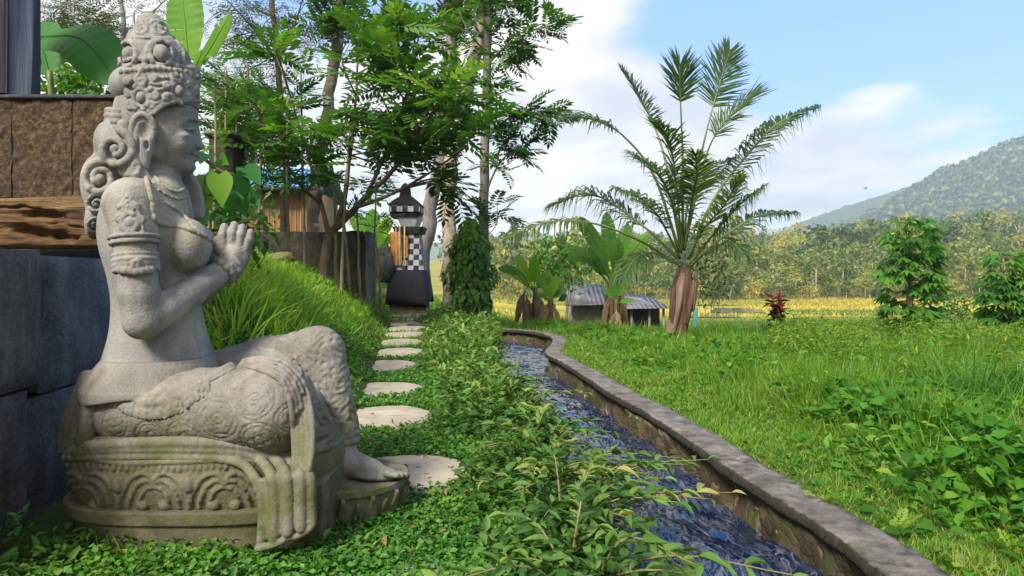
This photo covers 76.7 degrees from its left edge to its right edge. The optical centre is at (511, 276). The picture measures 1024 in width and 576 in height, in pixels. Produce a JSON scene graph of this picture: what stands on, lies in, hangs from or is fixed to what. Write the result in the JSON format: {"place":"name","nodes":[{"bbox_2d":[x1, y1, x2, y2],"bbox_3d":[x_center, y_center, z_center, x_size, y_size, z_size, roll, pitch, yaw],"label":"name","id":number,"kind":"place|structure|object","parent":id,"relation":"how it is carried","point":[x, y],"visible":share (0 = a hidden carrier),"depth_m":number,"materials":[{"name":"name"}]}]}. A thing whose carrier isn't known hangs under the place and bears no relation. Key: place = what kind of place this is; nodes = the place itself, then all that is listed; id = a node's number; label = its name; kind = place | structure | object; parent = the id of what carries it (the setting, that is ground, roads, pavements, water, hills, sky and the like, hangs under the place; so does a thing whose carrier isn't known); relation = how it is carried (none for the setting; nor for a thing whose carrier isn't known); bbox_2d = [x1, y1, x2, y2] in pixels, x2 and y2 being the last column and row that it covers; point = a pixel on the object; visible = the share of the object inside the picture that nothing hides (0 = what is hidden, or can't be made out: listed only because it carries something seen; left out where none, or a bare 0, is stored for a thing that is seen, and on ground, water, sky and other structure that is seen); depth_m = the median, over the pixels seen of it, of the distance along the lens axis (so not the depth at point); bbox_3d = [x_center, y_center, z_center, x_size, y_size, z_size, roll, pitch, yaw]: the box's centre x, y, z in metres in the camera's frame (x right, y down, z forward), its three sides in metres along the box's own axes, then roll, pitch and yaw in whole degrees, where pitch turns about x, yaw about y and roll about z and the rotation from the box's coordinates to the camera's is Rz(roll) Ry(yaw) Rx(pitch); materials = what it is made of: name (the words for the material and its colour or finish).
{"place":"outdoors","nodes":[
{"label":"outdoors","id":0,"kind":"place"},
{"bbox_2d":[56,12,410,556],"bbox_3d":[-0.899,0.006,2.132,1.101,1.708,0.723,0,0,0],"label":"stone statue","id":1,"kind":"object","parent":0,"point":[174,424],"visible":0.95,"depth_m":1.91,"materials":[{"name":"stone"}]},
{"bbox_2d":[202,225,385,388],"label":"slope grass","id":2,"kind":"structure","parent":0,"point":[322,295],"depth_m":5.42,"materials":[{"name":"green plant"}]},
{"bbox_2d":[376,244,395,282],"bbox_3d":[-2.891,-0.295,14.690,0.524,0.903,0.547,0,0,-38],"label":"mossy rock","id":3,"kind":"object","parent":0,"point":[387,267],"visible":0.75,"depth_m":14.46,"materials":[{"name":"stone"}]},
{"bbox_2d":[0,279,1015,575],"bbox_3d":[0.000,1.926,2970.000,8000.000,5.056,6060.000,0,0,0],"label":"ground","id":4,"kind":"structure","parent":0,"point":[48,519],"depth_m":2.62,"materials":[{"name":"green plant"}]},
{"bbox_2d":[0,249,109,544],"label":"slate wall","id":5,"kind":"structure","parent":4,"relation":"on","point":[54,318],"depth_m":2.19,"materials":[{"name":"grey stone"}]},
{"bbox_2d":[0,195,97,248],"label":"timber sleeper","id":6,"kind":"object","parent":5,"relation":"on","point":[51,222],"visible":0.73,"depth_m":2.86,"materials":[{"name":"brown wood"}]},
{"bbox_2d":[0,94,114,258],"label":"brown stone wall","id":7,"kind":"structure","parent":4,"relation":"on","point":[46,145],"depth_m":3.11,"materials":[{"name":"stone"}]},
{"bbox_2d":[0,0,40,93],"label":"wooden post","id":8,"kind":"object","parent":7,"relation":"on","point":[20,46],"visible":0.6,"depth_m":3.18,"materials":[{"name":"blue paint"}]},
{"bbox_2d":[41,59,110,93],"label":"leafy bush","id":9,"kind":"object","parent":4,"relation":"on","point":[67,79],"visible":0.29,"depth_m":4.74,"materials":[{"name":"green plant"}]},
{"bbox_2d":[41,21,122,93],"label":"taro plant","id":10,"kind":"object","parent":4,"relation":"on","point":[92,52],"visible":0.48,"depth_m":3.61,"materials":[{"name":"green plant"}]},
{"bbox_2d":[41,0,190,92],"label":"lacy tree","id":11,"kind":"object","parent":4,"relation":"on","point":[89,15],"visible":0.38,"depth_m":14.56,"materials":[{"name":"grey plant"}]},
{"bbox_2d":[141,0,231,69],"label":"banana plant","id":12,"kind":"object","parent":4,"relation":"on","point":[180,14],"visible":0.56,"depth_m":5.24,"materials":[{"name":"green plant"}]},
{"bbox_2d":[0,502,411,575],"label":"plinth ground cover","id":13,"kind":"object","parent":4,"relation":"on","point":[14,519],"visible":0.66,"depth_m":1.78,"materials":[{"name":"green plant"}]},
{"bbox_2d":[200,68,251,232],"bbox_3d":[-3.841,-1.499,8.239,0.935,2.442,0.754,0,0,-29],"label":"cane","id":14,"kind":"object","parent":4,"relation":"on","point":[207,77],"visible":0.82,"depth_m":8.20,"materials":[{"name":"green plant"}]},
{"bbox_2d":[203,131,249,233],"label":"stone pillar","id":15,"kind":"structure","parent":4,"relation":"on","point":[235,156],"depth_m":8.60,"materials":[{"name":"black stone"}]},
{"bbox_2d":[192,51,260,130],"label":"cane","id":16,"kind":"object","parent":4,"relation":"on","point":[230,53],"visible":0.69,"depth_m":8.79,"materials":[{"name":"green plant"}]},
{"bbox_2d":[194,151,261,225],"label":"heart leaf vine","id":17,"kind":"object","parent":4,"relation":"on","point":[218,184],"visible":0.83,"depth_m":4.08,"materials":[{"name":"green plant"}]},
{"bbox_2d":[206,68,271,131],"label":"cane","id":18,"kind":"object","parent":4,"relation":"on","point":[228,95],"visible":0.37,"depth_m":9.41,"materials":[{"name":"green plant"}]},
{"bbox_2d":[205,162,284,273],"bbox_3d":[-2.149,-0.318,4.899,0.808,1.053,1.241,0,0,-20],"label":"leafy bush","id":19,"kind":"object","parent":4,"relation":"on","point":[252,215],"visible":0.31,"depth_m":4.77,"materials":[{"name":"green plant"}]},
{"bbox_2d":[198,63,327,231],"bbox_3d":[-4.606,-1.980,11.376,3.065,3.505,2.438,0,0,0],"label":"feathery tree","id":20,"kind":"object","parent":4,"relation":"on","point":[231,125],"visible":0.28,"depth_m":11.16,"materials":[{"name":"green plant"}]},
{"bbox_2d":[238,86,289,239],"bbox_3d":[-3.855,-1.597,9.906,0.938,2.750,1.046,0,0,0],"label":"cane","id":21,"kind":"object","parent":4,"relation":"on","point":[259,210],"visible":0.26,"depth_m":9.89,"materials":[{"name":"green plant"}]},
{"bbox_2d":[199,0,335,231],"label":"lacy tree","id":22,"kind":"object","parent":4,"relation":"on","point":[274,18],"visible":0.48,"depth_m":12.00,"materials":[{"name":"green plant"}]},
{"bbox_2d":[204,169,347,231],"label":"timber house","id":23,"kind":"structure","parent":4,"relation":"on","point":[295,207],"depth_m":17.50,"materials":[{"name":"beige wood"}]},
{"bbox_2d":[270,252,295,262],"bbox_3d":[-2.987,-0.230,8.409,0.330,0.186,0.286,0,0,28],"label":"boulder","id":24,"kind":"object","parent":4,"relation":"on","point":[288,256],"visible":0.52,"depth_m":8.31,"materials":[{"name":"stone"}]},
{"bbox_2d":[260,88,326,251],"bbox_3d":[-3.341,-1.447,9.822,1.167,2.776,0.732,0,0,0],"label":"cane","id":25,"kind":"object","parent":4,"relation":"on","point":[301,107],"visible":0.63,"depth_m":9.60,"materials":[{"name":"green plant"}]},
{"bbox_2d":[273,47,323,264],"bbox_3d":[-3.375,-1.753,10.138,0.769,3.573,0.876,0,0,43],"label":"cane","id":26,"kind":"object","parent":4,"relation":"on","point":[307,65],"visible":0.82,"depth_m":10.18,"materials":[{"name":"green plant"}]},
{"bbox_2d":[0,293,607,575],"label":"ground cover","id":27,"kind":"object","parent":4,"relation":"on","point":[171,555],"visible":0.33,"depth_m":1.97,"materials":[{"name":"green plant"}]},
{"bbox_2d":[255,231,373,309],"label":"stone wall","id":28,"kind":"structure","parent":4,"relation":"on","point":[314,243],"depth_m":11.16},
{"bbox_2d":[80,413,569,575],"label":"leaf litter","id":29,"kind":"object","parent":4,"relation":"on","point":[383,539],"visible":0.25,"depth_m":2.37,"materials":[{"name":"plant"}]},
{"bbox_2d":[279,0,371,231],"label":"blotched tree","id":30,"kind":"object","parent":4,"relation":"on","point":[329,22],"visible":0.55,"depth_m":13.06,"materials":[{"name":"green plant"}]},
{"bbox_2d":[304,161,351,296],"bbox_3d":[-2.979,-0.710,10.392,0.889,2.384,0.922,0,0,0],"label":"cane","id":31,"kind":"object","parent":4,"relation":"on","point":[346,244],"visible":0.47,"depth_m":10.38,"materials":[{"name":"green plant"}]},
{"bbox_2d":[299,119,358,286],"bbox_3d":[-2.825,-1.069,10.386,0.839,2.773,1.092,0,0,23],"label":"cane","id":32,"kind":"object","parent":4,"relation":"on","point":[335,238],"visible":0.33,"depth_m":10.19,"materials":[{"name":"green plant"}]},
{"bbox_2d":[332,177,372,301],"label":"cane","id":33,"kind":"object","parent":4,"relation":"on","point":[358,254],"visible":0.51,"depth_m":10.58,"materials":[{"name":"green plant"}]},
{"bbox_2d":[328,105,379,293],"bbox_3d":[-2.404,-1.073,9.768,0.811,2.900,1.226,0,0,-39],"label":"cane","id":34,"kind":"object","parent":4,"relation":"on","point":[349,125],"visible":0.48,"depth_m":9.68,"materials":[{"name":"green plant"}]},
{"bbox_2d":[200,0,526,278],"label":"feathery tree","id":35,"kind":"object","parent":4,"relation":"on","point":[398,142],"visible":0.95,"depth_m":9.00,"materials":[{"name":"green plant"}]},
{"bbox_2d":[350,209,392,278],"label":"banana plant","id":36,"kind":"object","parent":4,"relation":"on","point":[382,238],"visible":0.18,"depth_m":17.00,"materials":[{"name":"green plant"}]},
{"bbox_2d":[356,212,403,312],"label":"cane","id":37,"kind":"object","parent":4,"relation":"on","point":[384,225],"visible":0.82,"depth_m":12.38,"materials":[{"name":"green plant"}]},
{"bbox_2d":[360,167,399,309],"bbox_3d":[-2.417,-0.662,11.922,0.755,2.779,0.688,0,0,-16],"label":"cane","id":38,"kind":"object","parent":4,"relation":"on","point":[387,171],"visible":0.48,"depth_m":11.79,"materials":[{"name":"green plant"}]},
{"bbox_2d":[356,405,432,430],"bbox_3d":[-0.724,0.822,3.658,0.586,0.077,0.616,0,0,0],"label":"stepping stone","id":39,"kind":"object","parent":4,"relation":"on","point":[397,414],"visible":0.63,"depth_m":3.66,"materials":[{"name":"beige stone"}]},
{"bbox_2d":[364,382,424,396],"bbox_3d":[-0.898,0.822,4.552,0.584,0.077,0.584,0,0,0],"label":"stepping stone","id":40,"kind":"object","parent":4,"relation":"on","point":[374,388],"visible":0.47,"depth_m":4.58,"materials":[{"name":"beige stone"}]},
{"bbox_2d":[372,360,419,373],"bbox_3d":[-1.108,0.822,5.722,0.572,0.077,0.827,0,0,0],"label":"stepping stone","id":41,"kind":"object","parent":4,"relation":"on","point":[384,365],"visible":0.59,"depth_m":5.77,"materials":[{"name":"stone"}]},
{"bbox_2d":[377,348,425,357],"bbox_3d":[-1.175,0.822,6.758,0.591,0.077,0.870,0,0,0],"label":"stepping stone","id":42,"kind":"object","parent":4,"relation":"on","point":[399,351],"visible":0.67,"depth_m":6.78,"materials":[{"name":"stone"}]},
{"bbox_2d":[381,339,422,345],"bbox_3d":[-1.336,0.822,7.834,0.542,0.077,0.801,0,0,0],"label":"stepping stone","id":43,"kind":"object","parent":4,"relation":"on","point":[399,342],"visible":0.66,"depth_m":7.82,"materials":[{"name":"stone"}]},
{"bbox_2d":[385,332,422,337],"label":"stepping stone","id":44,"kind":"object","parent":4,"relation":"on","point":[405,334],"visible":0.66,"depth_m":8.79,"materials":[{"name":"stone"}]},
{"bbox_2d":[388,326,424,331],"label":"stepping stone","id":45,"kind":"object","parent":4,"relation":"on","point":[408,328],"visible":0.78,"depth_m":9.80,"materials":[{"name":"stone"}]},
{"bbox_2d":[385,183,433,314],"bbox_3d":[-2.359,-0.571,15.000,0.982,3.195,1.000,0,0,0],"label":"garden shrine","id":46,"kind":"object","parent":4,"relation":"on","point":[409,287],"visible":0.84,"depth_m":14.63,"materials":[{"name":"stone"}]},
{"bbox_2d":[376,455,466,494],"bbox_3d":[-0.451,0.826,2.626,0.600,0.069,0.540,0,0,0],"label":"stepping stone","id":47,"kind":"object","parent":4,"relation":"on","point":[436,468],"visible":0.23,"depth_m":2.67,"materials":[{"name":"beige stone"}]},
{"bbox_2d":[391,561,486,575],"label":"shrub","id":48,"kind":"object","parent":4,"relation":"on","point":[435,569],"visible":0.17,"depth_m":1.75,"materials":[{"name":"plant"}]},
{"bbox_2d":[421,0,475,278],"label":"pale tree","id":49,"kind":"object","parent":4,"relation":"on","point":[429,217],"visible":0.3,"depth_m":16.84,"materials":[{"name":"grey plant"}]},
{"bbox_2d":[439,218,500,316],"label":"ivy column","id":50,"kind":"structure","parent":4,"relation":"on","point":[471,283],"depth_m":11.77,"materials":[{"name":"green plant"}]},
{"bbox_2d":[440,0,511,309],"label":"pale tree","id":51,"kind":"object","parent":4,"relation":"on","point":[449,230],"visible":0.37,"depth_m":13.49,"materials":[{"name":"grey plant"}]},
{"bbox_2d":[416,300,545,414],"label":"bank weeds","id":52,"kind":"object","parent":4,"relation":"on","point":[442,370],"visible":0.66,"depth_m":5.59,"materials":[{"name":"green plant"}]},
{"bbox_2d":[446,358,553,386],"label":"bank shrub","id":53,"kind":"object","parent":4,"relation":"on","point":[467,362],"visible":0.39,"depth_m":4.30,"materials":[{"name":"green plant"}]},
{"bbox_2d":[437,0,583,317],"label":"tall tree","id":54,"kind":"object","parent":4,"relation":"on","point":[515,150],"visible":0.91,"depth_m":12.33,"materials":[{"name":"green plant"}]},
{"bbox_2d":[455,376,592,416],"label":"bank shrub","id":55,"kind":"object","parent":4,"relation":"on","point":[516,396],"visible":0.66,"depth_m":3.64,"materials":[{"name":"green plant"}]},
{"bbox_2d":[498,255,563,324],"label":"banana plant","id":56,"kind":"object","parent":4,"relation":"on","point":[525,275],"visible":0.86,"depth_m":13.34,"materials":[{"name":"green plant"}]},
{"bbox_2d":[537,277,566,320],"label":"banana plant","id":57,"kind":"object","parent":4,"relation":"on","point":[549,309],"visible":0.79,"depth_m":12.96,"materials":[{"name":"green plant"}]},
{"bbox_2d":[512,230,599,322],"bbox_3d":[1.666,0.468,22.069,2.775,4.149,3.170,0,0,22],"label":"leafy bush","id":58,"kind":"object","parent":4,"relation":"on","point":[549,258],"visible":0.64,"depth_m":21.60,"materials":[{"name":"green plant"}]},
{"bbox_2d":[492,341,622,561],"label":"canal bank","id":59,"kind":"structure","parent":4,"relation":"on","point":[500,353],"depth_m":3.25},
{"bbox_2d":[478,403,631,458],"bbox_3d":[0.218,0.752,3.016,0.567,0.247,0.722,0,0,-25],"label":"bank shrub","id":60,"kind":"object","parent":59,"relation":"on","point":[556,432],"visible":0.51,"depth_m":3.04,"materials":[{"name":"green plant"}]},
{"bbox_2d":[428,375,695,575],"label":"bank ground cover","id":61,"kind":"object","parent":4,"relation":"on","point":[492,535],"visible":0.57,"depth_m":2.17,"materials":[{"name":"green plant"}]},
{"bbox_2d":[458,419,693,487],"bbox_3d":[0.197,0.686,2.366,0.801,0.237,0.567,0,0,37],"label":"bank shrub","id":62,"kind":"object","parent":4,"relation":"on","point":[525,432],"visible":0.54,"depth_m":2.41,"materials":[{"name":"green plant"}]},
{"bbox_2d":[470,448,718,523],"bbox_3d":[0.304,0.701,2.200,0.882,0.214,0.611,0,0,-5],"label":"bank shrub","id":63,"kind":"object","parent":4,"relation":"on","point":[658,465],"visible":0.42,"depth_m":2.15,"materials":[{"name":"green plant"}]},
{"bbox_2d":[559,212,653,326],"bbox_3d":[2.224,0.132,15.079,2.249,3.266,0.736,0,0,4],"label":"banana plant","id":64,"kind":"object","parent":4,"relation":"on","point":[612,246],"visible":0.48,"depth_m":15.10,"materials":[{"name":"green plant"}]},
{"bbox_2d":[478,447,746,546],"bbox_3d":[0.198,0.680,2.048,0.748,0.247,0.726,0,0,-32],"label":"bank shrub","id":65,"kind":"object","parent":4,"relation":"on","point":[595,500],"visible":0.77,"depth_m":1.91,"materials":[{"name":"green plant"}]},
{"bbox_2d":[558,284,668,329],"bbox_3d":[4.023,1.659,26.200,4.091,2.682,3.600,0,0,0],"label":"field hut","id":66,"kind":"object","parent":4,"relation":"on","point":[643,308],"visible":0.37,"depth_m":25.10,"materials":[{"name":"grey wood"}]},
{"bbox_2d":[421,480,807,575],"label":"bank shrub","id":67,"kind":"object","parent":4,"relation":"on","point":[666,549],"visible":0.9,"depth_m":1.53,"materials":[{"name":"green plant"}]},
{"bbox_2d":[604,272,632,327],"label":"banana plant","id":68,"kind":"object","parent":4,"relation":"on","point":[612,292],"visible":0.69,"depth_m":14.37,"materials":[{"name":"green plant"}]},
{"bbox_2d":[573,474,681,529],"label":"bank shrub","id":69,"kind":"object","parent":4,"relation":"on","point":[622,520],"visible":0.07,"depth_m":2.72,"materials":[{"name":"green plant"}]},
{"bbox_2d":[314,262,977,334],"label":"meadow grass","id":70,"kind":"structure","parent":4,"relation":"on","point":[388,317],"depth_m":23.45,"materials":[{"name":"green plant"}]},
{"bbox_2d":[495,36,821,340],"bbox_3d":[2.203,-1.168,8.986,4.821,4.693,2.446,0,0,0],"label":"coconut palm","id":71,"kind":"object","parent":4,"relation":"on","point":[683,294],"visible":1,"depth_m":8.80,"materials":[{"name":"green plant"}]},
{"bbox_2d":[407,323,950,575],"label":"canal wall","id":72,"kind":"structure","parent":4,"relation":"on","point":[827,538],"depth_m":2.52,"materials":[{"name":"concrete"}]},
{"bbox_2d":[679,237,747,325],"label":"leafy bush","id":73,"kind":"object","parent":4,"relation":"on","point":[699,265],"visible":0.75,"depth_m":23.83,"materials":[{"name":"green plant"}]},
{"bbox_2d":[433,294,1014,315],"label":"rice crop","id":74,"kind":"object","parent":4,"relation":"on","point":[852,306],"visible":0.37,"depth_m":98.21,"materials":[{"name":"yellow plant"}]},
{"bbox_2d":[703,259,784,297],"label":"bushy tree","id":75,"kind":"object","parent":4,"relation":"on","point":[749,269],"visible":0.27,"depth_m":138.33,"materials":[{"name":"plant"}]},
{"bbox_2d":[524,312,1023,537],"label":"meadow grass","id":76,"kind":"structure","parent":4,"relation":"on","point":[716,328],"depth_m":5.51,"materials":[{"name":"green plant"}]},
{"bbox_2d":[762,287,789,328],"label":"red ti plant","id":77,"kind":"object","parent":4,"relation":"on","point":[778,309],"visible":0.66,"depth_m":11.36,"materials":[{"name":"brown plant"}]},
{"bbox_2d":[749,249,809,279],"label":"bushy tree","id":78,"kind":"object","parent":4,"relation":"on","point":[791,258],"visible":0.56,"depth_m":147.25,"materials":[{"name":"plant"}]},
{"bbox_2d":[541,320,1023,575],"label":"meadow weeds","id":79,"kind":"object","parent":4,"relation":"on","point":[979,501],"visible":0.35,"depth_m":2.75,"materials":[{"name":"green plant"}]},
{"bbox_2d":[804,490,839,502],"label":"fern","id":80,"kind":"object","parent":4,"relation":"on","point":[830,498],"visible":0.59,"depth_m":2.25,"materials":[{"name":"plant"}]},
{"bbox_2d":[859,456,896,474],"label":"fern","id":81,"kind":"object","parent":4,"relation":"on","point":[883,466],"visible":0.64,"depth_m":2.56,"materials":[{"name":"plant"}]},
{"bbox_2d":[758,350,1023,530],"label":"broad leaf cover","id":82,"kind":"object","parent":4,"relation":"on","point":[989,421],"visible":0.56,"depth_m":2.58,"materials":[{"name":"green plant"}]},
{"bbox_2d":[767,309,1023,377],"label":"feathery weeds","id":83,"kind":"object","parent":4,"relation":"on","point":[815,327],"visible":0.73,"depth_m":6.97,"materials":[{"name":"green plant"}]},
{"bbox_2d":[874,508,922,530],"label":"fern","id":84,"kind":"object","parent":4,"relation":"on","point":[904,521],"visible":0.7,"depth_m":2.04,"materials":[{"name":"plant"}]},
{"bbox_2d":[868,216,955,335],"bbox_3d":[5.949,0.111,9.610,1.624,2.005,1.211,0,0,0],"label":"cassava plant","id":85,"kind":"object","parent":4,"relation":"on","point":[905,249],"visible":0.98,"depth_m":9.41,"materials":[{"name":"green plant"}]},
{"bbox_2d":[886,335,1023,405],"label":"grass tuft","id":86,"kind":"object","parent":4,"relation":"on","point":[991,382],"visible":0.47,"depth_m":4.34,"materials":[{"name":"green plant"}]},
{"bbox_2d":[933,290,977,325],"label":"dark shrub","id":87,"kind":"object","parent":4,"relation":"on","point":[957,311],"visible":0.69,"depth_m":12.93,"materials":[{"name":"green plant"}]},
{"bbox_2d":[969,249,1023,331],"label":"cassava plant","id":88,"kind":"object","parent":4,"relation":"on","point":[1007,294],"visible":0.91,"depth_m":9.69,"materials":[{"name":"green plant"}]},
{"bbox_2d":[983,528,1023,557],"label":"fern","id":89,"kind":"object","parent":4,"relation":"on","point":[998,543],"visible":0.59,"depth_m":1.82,"materials":[{"name":"plant"}]},
{"bbox_2d":[41,0,1023,245],"label":"sky","id":90,"kind":"structure","parent":0,"point":[905,90],"materials":[{"name":"blue"}]},
{"bbox_2d":[430,229,777,259],"bbox_3d":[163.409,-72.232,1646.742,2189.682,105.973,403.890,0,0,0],"label":"hills","id":91,"kind":"structure","parent":0,"point":[434,252],"depth_m":1656.43,"materials":[{"name":"plant"}]},
{"bbox_2d":[496,340,825,575],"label":"water","id":92,"kind":"structure","parent":0,"point":[722,531],"depth_m":2.65,"materials":[{"name":"blue liquid"}]},
{"bbox_2d":[430,260,962,297],"bbox_3d":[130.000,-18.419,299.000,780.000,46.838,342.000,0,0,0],"label":"valley side","id":93,"kind":"structure","parent":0,"point":[435,269],"depth_m":207.73,"materials":[{"name":"plant"}]},
{"bbox_2d":[648,258,674,274],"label":"flat topped tree","id":94,"kind":"object","parent":93,"relation":"on","point":[657,267],"visible":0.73,"depth_m":153.98,"materials":[{"name":"plant"}]},
{"bbox_2d":[433,207,1023,299],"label":"wood","id":95,"kind":"object","parent":93,"relation":"on","point":[993,230],"visible":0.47,"depth_m":164.58,"materials":[{"name":"green plant"}]},
{"bbox_2d":[728,243,773,280],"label":"tree","id":96,"kind":"object","parent":93,"relation":"on","point":[756,247],"visible":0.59,"depth_m":149.59,"materials":[{"name":"plant"}]},
{"bbox_2d":[760,265,792,278],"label":"flat topped tree","id":97,"kind":"object","parent":93,"relation":"on","point":[783,268],"visible":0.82,"depth_m":138.06,"materials":[{"name":"plant"}]},
{"bbox_2d":[805,245,853,277],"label":"rounded tree","id":98,"kind":"object","parent":93,"relation":"on","point":[828,261],"visible":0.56,"depth_m":149.53,"materials":[{"name":"plant"}]},
{"bbox_2d":[935,240,974,287],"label":"flat topped tree","id":99,"kind":"object","parent":93,"relation":"on","point":[956,257],"visible":0.8,"depth_m":139.16,"materials":[{"name":"plant"}]},
{"bbox_2d":[944,247,1003,271],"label":"bushy tree","id":100,"kind":"object","parent":93,"relation":"on","point":[981,253],"visible":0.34,"depth_m":151.79,"materials":[{"name":"plant"}]},
{"bbox_2d":[430,310,1023,575],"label":"verge grass","id":101,"kind":"structure","parent":0,"point":[716,420],"depth_m":3.19,"materials":[{"name":"green plant"}]},
{"bbox_2d":[710,308,763,311],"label":"paddy water","id":102,"kind":"structure","parent":0,"point":[740,309],"depth_m":82.31,"materials":[{"name":"yellow liquid"}]},
{"bbox_2d":[739,185,911,237],"bbox_3d":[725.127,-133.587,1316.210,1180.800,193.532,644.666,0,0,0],"label":"mountain","id":103,"kind":"structure","parent":0,"point":[847,212],"depth_m":1357.69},
{"bbox_2d":[866,143,1022,216],"bbox_3d":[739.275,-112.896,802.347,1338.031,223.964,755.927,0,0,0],"label":"mountain","id":104,"kind":"structure","parent":0,"point":[983,161],"depth_m":857.59,"materials":[{"name":"plant"}]},
{"bbox_2d":[780,135,1023,237],"bbox_3d":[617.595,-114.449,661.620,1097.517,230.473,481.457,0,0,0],"label":"mountain forest","id":105,"kind":"object","parent":104,"relation":"on","point":[1000,172],"visible":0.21,"depth_m":779.54,"materials":[{"name":"green plant"}]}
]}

